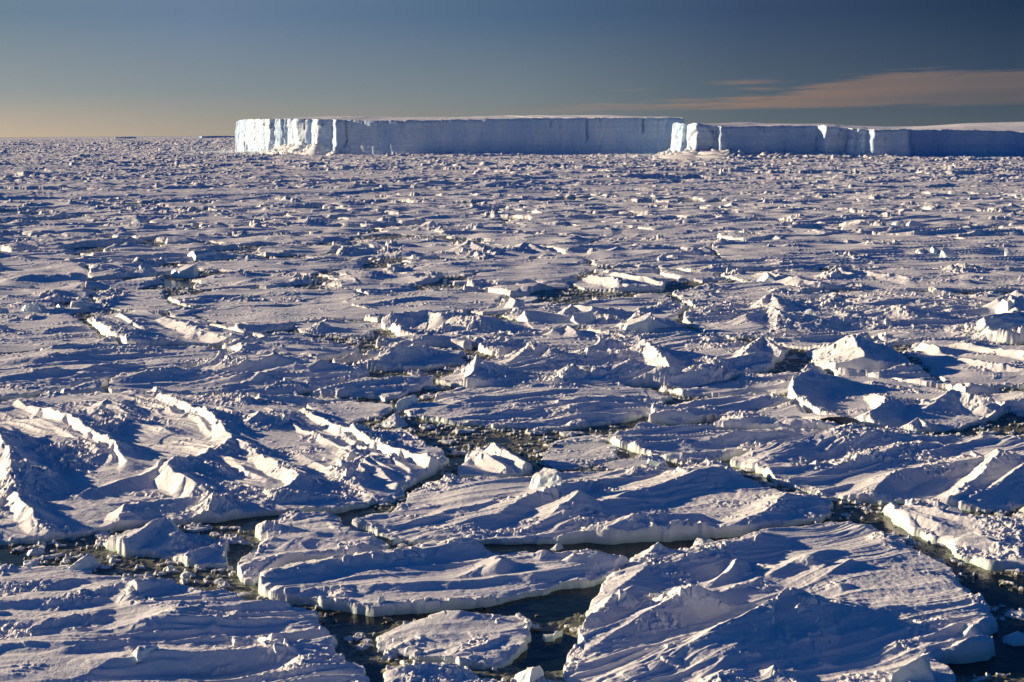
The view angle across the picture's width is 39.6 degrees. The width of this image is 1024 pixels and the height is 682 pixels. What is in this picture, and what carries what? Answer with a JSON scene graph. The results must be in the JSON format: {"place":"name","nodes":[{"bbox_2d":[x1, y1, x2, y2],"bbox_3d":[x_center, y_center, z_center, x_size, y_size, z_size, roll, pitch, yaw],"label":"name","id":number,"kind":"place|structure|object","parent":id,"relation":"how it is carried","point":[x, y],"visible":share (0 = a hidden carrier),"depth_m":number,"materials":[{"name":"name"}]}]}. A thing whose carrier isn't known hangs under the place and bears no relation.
{"place":"outdoors","nodes":[
{"label":"outdoors","id":0,"kind":"place"},
{"bbox_2d":[0,136,1023,681],"bbox_3d":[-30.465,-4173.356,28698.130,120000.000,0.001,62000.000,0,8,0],"label":"sea","id":1,"kind":"structure","parent":0,"point":[564,604],"depth_m":55.37,"materials":[{"name":"black liquid"}]},
{"bbox_2d":[0,249,81,260],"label":"ice floe","id":2,"kind":"object","parent":1,"relation":"on","point":[42,255],"visible":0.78,"depth_m":214.28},
{"bbox_2d":[0,262,88,288],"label":"ice floe","id":3,"kind":"object","parent":1,"relation":"on","point":[65,275],"visible":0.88,"depth_m":175.61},
{"bbox_2d":[0,288,96,304],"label":"ice floe","id":4,"kind":"object","parent":1,"relation":"on","point":[8,296],"visible":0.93,"depth_m":159.19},
{"bbox_2d":[0,232,103,244],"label":"ice floe","id":5,"kind":"object","parent":1,"relation":"on","point":[23,238],"visible":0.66,"depth_m":248.86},
{"bbox_2d":[0,300,106,314],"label":"ice floe","id":6,"kind":"object","parent":1,"relation":"on","point":[19,306],"visible":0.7,"depth_m":147.23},
{"bbox_2d":[0,312,117,354],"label":"ice floe","id":7,"kind":"object","parent":1,"relation":"on","point":[25,331],"visible":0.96,"depth_m":129.53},
{"bbox_2d":[0,199,125,210],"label":"ice floe","id":8,"kind":"object","parent":1,"relation":"on","point":[10,205],"visible":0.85,"depth_m":368.50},
{"bbox_2d":[0,236,143,251],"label":"ice floe","id":9,"kind":"object","parent":1,"relation":"on","point":[50,244],"visible":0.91,"depth_m":233.11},
{"bbox_2d":[0,222,199,236],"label":"ice floe","id":10,"kind":"object","parent":1,"relation":"on","point":[104,229],"visible":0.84,"depth_m":272.61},
{"bbox_2d":[18,203,187,214],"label":"ice floe","id":11,"kind":"object","parent":1,"relation":"on","point":[79,210],"visible":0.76,"depth_m":341.92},
{"bbox_2d":[33,215,173,223],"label":"ice floe","id":12,"kind":"object","parent":1,"relation":"on","point":[129,218],"visible":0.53,"depth_m":301.14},
{"bbox_2d":[0,342,231,400],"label":"ice floe","id":13,"kind":"object","parent":1,"relation":"on","point":[53,368],"visible":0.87,"depth_m":111.89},
{"bbox_2d":[85,275,163,289],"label":"ice floe","id":14,"kind":"object","parent":1,"relation":"on","point":[138,283],"visible":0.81,"depth_m":170.44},
{"bbox_2d":[91,287,181,314],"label":"ice floe","id":15,"kind":"object","parent":1,"relation":"on","point":[153,301],"visible":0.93,"depth_m":155.30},
{"bbox_2d":[88,257,201,280],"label":"ice floe","id":16,"kind":"object","parent":1,"relation":"on","point":[115,270],"visible":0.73,"depth_m":185.32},
{"bbox_2d":[65,249,260,264],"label":"ice floe","id":17,"kind":"object","parent":1,"relation":"on","point":[171,256],"visible":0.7,"depth_m":207.31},
{"bbox_2d":[102,516,228,567],"bbox_3d":[-14.757,8.940,62.399,8.140,1.884,4.526,7,11,41],"label":"ice floe","id":18,"kind":"object","parent":1,"relation":"on","point":[167,537],"visible":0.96,"depth_m":61.84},
{"bbox_2d":[87,310,247,347],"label":"ice floe","id":19,"kind":"object","parent":1,"relation":"on","point":[144,327],"visible":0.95,"depth_m":126.83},
{"bbox_2d":[103,243,240,251],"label":"ice floe","id":20,"kind":"object","parent":1,"relation":"on","point":[140,248],"visible":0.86,"depth_m":223.40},
{"bbox_2d":[0,564,369,681],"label":"ice floe","id":21,"kind":"object","parent":1,"relation":"on","point":[61,623],"visible":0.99,"depth_m":51.05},
{"bbox_2d":[83,207,287,219],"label":"ice floe","id":22,"kind":"object","parent":1,"relation":"on","point":[181,213],"visible":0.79,"depth_m":321.59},
{"bbox_2d":[79,193,359,202],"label":"ice floe","id":23,"kind":"object","parent":1,"relation":"on","point":[161,199],"visible":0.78,"depth_m":402.14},
{"bbox_2d":[149,214,297,225],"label":"ice floe","id":24,"kind":"object","parent":1,"relation":"on","point":[220,218],"visible":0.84,"depth_m":295.01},
{"bbox_2d":[0,386,448,545],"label":"ice floe","id":25,"kind":"object","parent":1,"relation":"on","point":[78,465],"visible":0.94,"depth_m":76.66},
{"bbox_2d":[108,350,369,395],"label":"ice floe","id":26,"kind":"object","parent":1,"relation":"on","point":[273,373],"visible":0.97,"depth_m":103.02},
{"bbox_2d":[112,223,371,239],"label":"ice floe","id":27,"kind":"object","parent":1,"relation":"on","point":[256,229],"visible":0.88,"depth_m":259.97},
{"bbox_2d":[192,268,311,289],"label":"ice floe","id":28,"kind":"object","parent":1,"relation":"on","point":[241,279],"visible":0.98,"depth_m":172.78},
{"bbox_2d":[210,321,293,335],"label":"ice floe","id":29,"kind":"object","parent":1,"relation":"on","point":[248,328],"visible":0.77,"depth_m":131.74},
{"bbox_2d":[155,232,360,245],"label":"ice floe","id":30,"kind":"object","parent":1,"relation":"on","point":[276,238],"visible":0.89,"depth_m":241.76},
{"bbox_2d":[168,287,363,308],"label":"ice floe","id":31,"kind":"object","parent":1,"relation":"on","point":[271,297],"visible":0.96,"depth_m":156.55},
{"bbox_2d":[145,196,390,208],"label":"ice floe","id":32,"kind":"object","parent":1,"relation":"on","point":[288,201],"visible":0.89,"depth_m":367.98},
{"bbox_2d":[178,255,387,275],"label":"ice floe","id":33,"kind":"object","parent":1,"relation":"on","point":[300,266],"visible":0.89,"depth_m":194.28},
{"bbox_2d":[213,391,357,407],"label":"ice floe","id":34,"kind":"object","parent":1,"relation":"on","point":[295,399],"visible":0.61,"depth_m":95.63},
{"bbox_2d":[212,335,359,360],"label":"ice floe","id":35,"kind":"object","parent":1,"relation":"on","point":[285,346],"visible":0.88,"depth_m":117.30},
{"bbox_2d":[194,298,393,323],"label":"ice floe","id":36,"kind":"object","parent":1,"relation":"on","point":[316,311],"visible":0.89,"depth_m":143.74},
{"bbox_2d":[251,243,369,256],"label":"ice floe","id":37,"kind":"object","parent":1,"relation":"on","point":[292,249],"visible":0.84,"depth_m":219.47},
{"bbox_2d":[237,509,389,585],"bbox_3d":[-8.546,9.080,62.358,6.745,1.530,10.516,0,8,0],"label":"ice floe","id":38,"kind":"object","parent":1,"relation":"on","point":[294,536],"visible":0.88,"depth_m":61.83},
{"bbox_2d":[199,217,427,227],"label":"ice floe","id":39,"kind":"object","parent":1,"relation":"on","point":[320,222],"visible":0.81,"depth_m":282.30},
{"bbox_2d":[284,208,388,218],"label":"ice floe","id":40,"kind":"object","parent":1,"relation":"on","point":[326,213],"visible":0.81,"depth_m":313.19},
{"bbox_2d":[293,319,381,337],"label":"ice floe","id":41,"kind":"object","parent":1,"relation":"on","point":[333,328],"visible":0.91,"depth_m":129.75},
{"bbox_2d":[307,401,392,422],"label":"ice floe","id":42,"kind":"object","parent":1,"relation":"on","point":[353,411],"visible":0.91,"depth_m":92.51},
{"bbox_2d":[298,245,439,259],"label":"ice floe","id":43,"kind":"object","parent":1,"relation":"on","point":[353,252],"visible":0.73,"depth_m":209.49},
{"bbox_2d":[309,375,432,401],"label":"ice floe","id":44,"kind":"object","parent":1,"relation":"on","point":[383,389],"visible":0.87,"depth_m":99.27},
{"bbox_2d":[319,270,442,286],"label":"ice floe","id":45,"kind":"object","parent":1,"relation":"on","point":[363,278],"visible":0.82,"depth_m":174.79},
{"bbox_2d":[322,200,478,208],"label":"ice floe","id":46,"kind":"object","parent":1,"relation":"on","point":[335,205],"visible":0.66,"depth_m":354.06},
{"bbox_2d":[319,283,487,294],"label":"ice floe","id":47,"kind":"object","parent":1,"relation":"on","point":[389,288],"visible":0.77,"depth_m":163.72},
{"bbox_2d":[352,343,465,371],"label":"ice floe","id":48,"kind":"object","parent":1,"relation":"on","point":[397,357],"visible":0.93,"depth_m":111.10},
{"bbox_2d":[336,203,495,214],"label":"ice floe","id":49,"kind":"object","parent":1,"relation":"on","point":[463,208],"visible":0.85,"depth_m":329.84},
{"bbox_2d":[338,212,503,223],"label":"ice floe","id":50,"kind":"object","parent":1,"relation":"on","point":[455,216],"visible":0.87,"depth_m":300.80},
{"bbox_2d":[375,332,472,349],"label":"ice floe","id":51,"kind":"object","parent":1,"relation":"on","point":[428,338],"visible":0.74,"depth_m":120.89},
{"bbox_2d":[343,291,505,313],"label":"ice floe","id":52,"kind":"object","parent":1,"relation":"on","point":[441,301],"visible":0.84,"depth_m":151.20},
{"bbox_2d":[382,661,502,681],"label":"ice floe","id":53,"kind":"object","parent":1,"relation":"on","point":[427,671],"visible":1,"depth_m":47.10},
{"bbox_2d":[258,536,628,616],"bbox_3d":[-2.623,9.596,58.083,14.976,1.660,8.147,-5,9,-28],"label":"ice floe","id":54,"kind":"object","parent":1,"relation":"on","point":[455,573],"visible":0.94,"depth_m":57.01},
{"bbox_2d":[376,610,531,669],"bbox_3d":[-2.085,10.903,50.761,5.929,1.181,5.624,0,8,0],"label":"ice floe","id":55,"kind":"object","parent":1,"relation":"on","point":[462,638],"visible":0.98,"depth_m":50.43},
{"bbox_2d":[235,115,683,155],"bbox_3d":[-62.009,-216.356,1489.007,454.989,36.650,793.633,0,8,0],"label":"tabular iceberg","id":56,"kind":"object","parent":1,"relation":"on","point":[515,135],"visible":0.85,"depth_m":1141.66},
{"bbox_2d":[332,258,586,276],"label":"ice floe","id":57,"kind":"object","parent":1,"relation":"on","point":[454,266],"visible":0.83,"depth_m":190.64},
{"bbox_2d":[376,236,559,260],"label":"ice floe","id":58,"kind":"object","parent":1,"relation":"on","point":[449,249],"visible":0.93,"depth_m":215.54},
{"bbox_2d":[381,309,560,340],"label":"ice floe","id":59,"kind":"object","parent":1,"relation":"on","point":[461,323],"visible":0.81,"depth_m":129.85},
{"bbox_2d":[374,192,592,202],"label":"ice floe","id":60,"kind":"object","parent":1,"relation":"on","point":[415,197],"visible":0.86,"depth_m":389.38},
{"bbox_2d":[357,220,625,236],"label":"ice floe","id":61,"kind":"object","parent":1,"relation":"on","point":[446,228],"visible":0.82,"depth_m":264.61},
{"bbox_2d":[457,442,532,477],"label":"ice floe","id":62,"kind":"object","parent":1,"relation":"on","point":[495,459],"visible":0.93,"depth_m":76.13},
{"bbox_2d":[478,338,526,355],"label":"ice floe","id":63,"kind":"object","parent":1,"relation":"on","point":[496,348],"visible":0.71,"depth_m":117.52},
{"bbox_2d":[0,136,1023,202],"bbox_3d":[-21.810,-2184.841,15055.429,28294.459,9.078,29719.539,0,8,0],"label":"pack ice","id":64,"kind":"structure","parent":1,"relation":"on","point":[74,168],"depth_m":595.50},
{"bbox_2d":[0,219,1023,681],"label":"brash ice","id":65,"kind":"structure","parent":1,"relation":"on","point":[448,441],"depth_m":77.29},
{"bbox_2d":[453,275,577,288],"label":"ice floe","id":66,"kind":"object","parent":1,"relation":"on","point":[481,284],"visible":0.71,"depth_m":170.54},
{"bbox_2d":[488,283,568,297],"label":"ice floe","id":67,"kind":"object","parent":1,"relation":"on","point":[519,290],"visible":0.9,"depth_m":160.61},
{"bbox_2d":[467,262,598,279],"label":"ice floe","id":68,"kind":"object","parent":1,"relation":"on","point":[549,268],"visible":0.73,"depth_m":183.95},
{"bbox_2d":[447,233,624,245],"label":"ice floe","id":69,"kind":"object","parent":1,"relation":"on","point":[503,239],"visible":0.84,"depth_m":237.48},
{"bbox_2d":[404,382,672,431],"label":"ice floe","id":70,"kind":"object","parent":1,"relation":"on","point":[561,407],"visible":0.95,"depth_m":92.14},
{"bbox_2d":[471,324,618,347],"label":"ice floe","id":71,"kind":"object","parent":1,"relation":"on","point":[566,336],"visible":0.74,"depth_m":123.73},
{"bbox_2d":[481,209,632,219],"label":"ice floe","id":72,"kind":"object","parent":1,"relation":"on","point":[519,214],"visible":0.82,"depth_m":305.96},
{"bbox_2d":[539,434,620,470],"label":"ice floe","id":73,"kind":"object","parent":1,"relation":"on","point":[578,452],"visible":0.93,"depth_m":80.18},
{"bbox_2d":[477,199,697,207],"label":"ice floe","id":74,"kind":"object","parent":1,"relation":"on","point":[512,204],"visible":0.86,"depth_m":354.54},
{"bbox_2d":[351,459,832,544],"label":"ice floe","id":75,"kind":"object","parent":1,"relation":"on","point":[662,502],"visible":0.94,"depth_m":67.19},
{"bbox_2d":[502,297,687,328],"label":"ice floe","id":76,"kind":"object","parent":1,"relation":"on","point":[617,313],"visible":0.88,"depth_m":138.34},
{"bbox_2d":[496,204,699,213],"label":"ice floe","id":77,"kind":"object","parent":1,"relation":"on","point":[598,209],"visible":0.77,"depth_m":329.73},
{"bbox_2d":[436,331,788,388],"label":"ice floe","id":78,"kind":"object","parent":1,"relation":"on","point":[682,359],"visible":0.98,"depth_m":107.80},
{"bbox_2d":[537,241,704,261],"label":"ice floe","id":79,"kind":"object","parent":1,"relation":"on","point":[589,252],"visible":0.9,"depth_m":209.87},
{"bbox_2d":[569,270,674,292],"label":"ice floe","id":80,"kind":"object","parent":1,"relation":"on","point":[634,281],"visible":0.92,"depth_m":166.09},
{"bbox_2d":[536,227,730,237],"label":"ice floe","id":81,"kind":"object","parent":1,"relation":"on","point":[620,231],"visible":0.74,"depth_m":251.81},
{"bbox_2d":[505,214,789,228],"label":"ice floe","id":82,"kind":"object","parent":1,"relation":"on","point":[635,222],"visible":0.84,"depth_m":285.47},
{"bbox_2d":[581,327,736,339],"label":"ice floe","id":83,"kind":"object","parent":1,"relation":"on","point":[619,332],"visible":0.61,"depth_m":127.53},
{"bbox_2d":[594,267,726,282],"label":"ice floe","id":84,"kind":"object","parent":1,"relation":"on","point":[700,277],"visible":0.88,"depth_m":179.12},
{"bbox_2d":[589,234,740,248],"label":"ice floe","id":85,"kind":"object","parent":1,"relation":"on","point":[698,242],"visible":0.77,"depth_m":230.74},
{"bbox_2d":[591,257,818,271],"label":"ice floe","id":86,"kind":"object","parent":1,"relation":"on","point":[709,264],"visible":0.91,"depth_m":190.78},
{"bbox_2d":[602,422,821,463],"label":"ice floe","id":87,"kind":"object","parent":1,"relation":"on","point":[698,443],"visible":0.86,"depth_m":82.01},
{"bbox_2d":[648,392,792,424],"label":"ice floe","id":88,"kind":"object","parent":1,"relation":"on","point":[696,411],"visible":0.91,"depth_m":91.66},
{"bbox_2d":[659,371,799,397],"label":"ice floe","id":89,"kind":"object","parent":1,"relation":"on","point":[753,383],"visible":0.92,"depth_m":99.56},
{"bbox_2d":[638,220,842,233],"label":"ice floe","id":90,"kind":"object","parent":1,"relation":"on","point":[774,226],"visible":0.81,"depth_m":263.58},
{"bbox_2d":[636,191,852,195],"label":"ice floe","id":91,"kind":"object","parent":1,"relation":"on","point":[752,193],"visible":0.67,"depth_m":412.58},
{"bbox_2d":[651,191,844,201],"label":"ice floe","id":92,"kind":"object","parent":1,"relation":"on","point":[713,197],"visible":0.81,"depth_m":383.34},
{"bbox_2d":[637,206,886,218],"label":"ice floe","id":93,"kind":"object","parent":1,"relation":"on","point":[792,212],"visible":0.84,"depth_m":306.44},
{"bbox_2d":[679,197,857,205],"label":"ice floe","id":94,"kind":"object","parent":1,"relation":"on","point":[794,200],"visible":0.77,"depth_m":357.94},
{"bbox_2d":[714,281,826,291],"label":"ice floe","id":95,"kind":"object","parent":1,"relation":"on","point":[745,286],"visible":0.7,"depth_m":162.63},
{"bbox_2d":[714,412,839,430],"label":"ice floe","id":96,"kind":"object","parent":1,"relation":"on","point":[742,421],"visible":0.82,"depth_m":86.04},
{"bbox_2d":[563,521,997,681],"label":"ice floe","id":97,"kind":"object","parent":1,"relation":"on","point":[847,601],"visible":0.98,"depth_m":51.52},
{"bbox_2d":[891,652,934,681],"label":"ice block","id":98,"kind":"object","parent":97,"relation":"on","point":[917,669],"depth_m":46.03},
{"bbox_2d":[707,401,858,424],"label":"ice floe","id":99,"kind":"object","parent":1,"relation":"on","point":[789,409],"visible":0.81,"depth_m":89.25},
{"bbox_2d":[717,228,865,241],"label":"ice floe","id":100,"kind":"object","parent":1,"relation":"on","point":[752,236],"visible":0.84,"depth_m":242.08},
{"bbox_2d":[699,201,919,213],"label":"ice floe","id":101,"kind":"object","parent":1,"relation":"on","point":[887,207],"visible":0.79,"depth_m":331.71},
{"bbox_2d":[649,122,1023,159],"bbox_3d":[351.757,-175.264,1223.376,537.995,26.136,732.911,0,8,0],"label":"tabular iceberg","id":102,"kind":"object","parent":1,"relation":"on","point":[751,140],"visible":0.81,"depth_m":893.97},
{"bbox_2d":[672,282,1023,344],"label":"ice floe","id":103,"kind":"object","parent":1,"relation":"on","point":[883,316],"visible":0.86,"depth_m":136.49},
{"bbox_2d":[976,312,1023,329],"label":"ice block","id":104,"kind":"object","parent":103,"relation":"on","point":[1012,321],"depth_m":121.75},
{"bbox_2d":[806,334,909,373],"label":"ice floe","id":105,"kind":"object","parent":1,"relation":"on","point":[853,351],"visible":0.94,"depth_m":109.00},
{"bbox_2d":[711,233,1023,268],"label":"ice floe","id":106,"kind":"object","parent":1,"relation":"on","point":[852,250],"visible":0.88,"depth_m":210.44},
{"bbox_2d":[721,264,1023,292],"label":"ice floe","id":107,"kind":"object","parent":1,"relation":"on","point":[953,278],"visible":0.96,"depth_m":168.82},
{"bbox_2d":[730,423,1023,513],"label":"ice floe","id":108,"kind":"object","parent":1,"relation":"on","point":[982,473],"visible":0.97,"depth_m":75.27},
{"bbox_2d":[766,330,1006,349],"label":"ice floe","id":109,"kind":"object","parent":1,"relation":"on","point":[808,341],"visible":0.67,"depth_m":120.95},
{"bbox_2d":[754,212,1023,226],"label":"ice floe","id":110,"kind":"object","parent":1,"relation":"on","point":[887,218],"visible":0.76,"depth_m":277.32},
{"bbox_2d":[788,368,1004,432],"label":"ice floe","id":111,"kind":"object","parent":1,"relation":"on","point":[877,402],"visible":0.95,"depth_m":91.43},
{"bbox_2d":[834,363,973,389],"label":"ice floe","id":112,"kind":"object","parent":1,"relation":"on","point":[912,373],"visible":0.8,"depth_m":103.84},
{"bbox_2d":[809,192,1014,199],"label":"ice floe","id":113,"kind":"object","parent":1,"relation":"on","point":[879,195],"visible":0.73,"depth_m":382.51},
{"bbox_2d":[810,220,1023,237],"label":"ice floe","id":114,"kind":"object","parent":1,"relation":"on","point":[879,227],"visible":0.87,"depth_m":244.78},
{"bbox_2d":[852,196,1023,203],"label":"ice floe","id":115,"kind":"object","parent":1,"relation":"on","point":[986,200],"visible":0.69,"depth_m":357.35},
{"bbox_2d":[881,498,1023,571],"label":"ice floe","id":116,"kind":"object","parent":1,"relation":"on","point":[992,543],"visible":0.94,"depth_m":62.91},
{"bbox_2d":[892,201,1023,212],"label":"ice floe","id":117,"kind":"object","parent":1,"relation":"on","point":[935,206],"visible":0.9,"depth_m":317.62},
{"bbox_2d":[892,210,1023,219],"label":"ice floe","id":118,"kind":"object","parent":1,"relation":"on","point":[974,215],"visible":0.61,"depth_m":300.23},
{"bbox_2d":[902,340,1023,389],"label":"ice floe","id":119,"kind":"object","parent":1,"relation":"on","point":[988,365],"visible":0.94,"depth_m":108.73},
{"bbox_2d":[979,391,1023,416],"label":"ice floe","id":120,"kind":"object","parent":1,"relation":"on","point":[1012,402],"visible":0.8,"depth_m":92.75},
{"bbox_2d":[0,0,1023,136],"label":"sky","id":121,"kind":"structure","parent":0,"point":[69,68],"materials":[{"name":"blue"}]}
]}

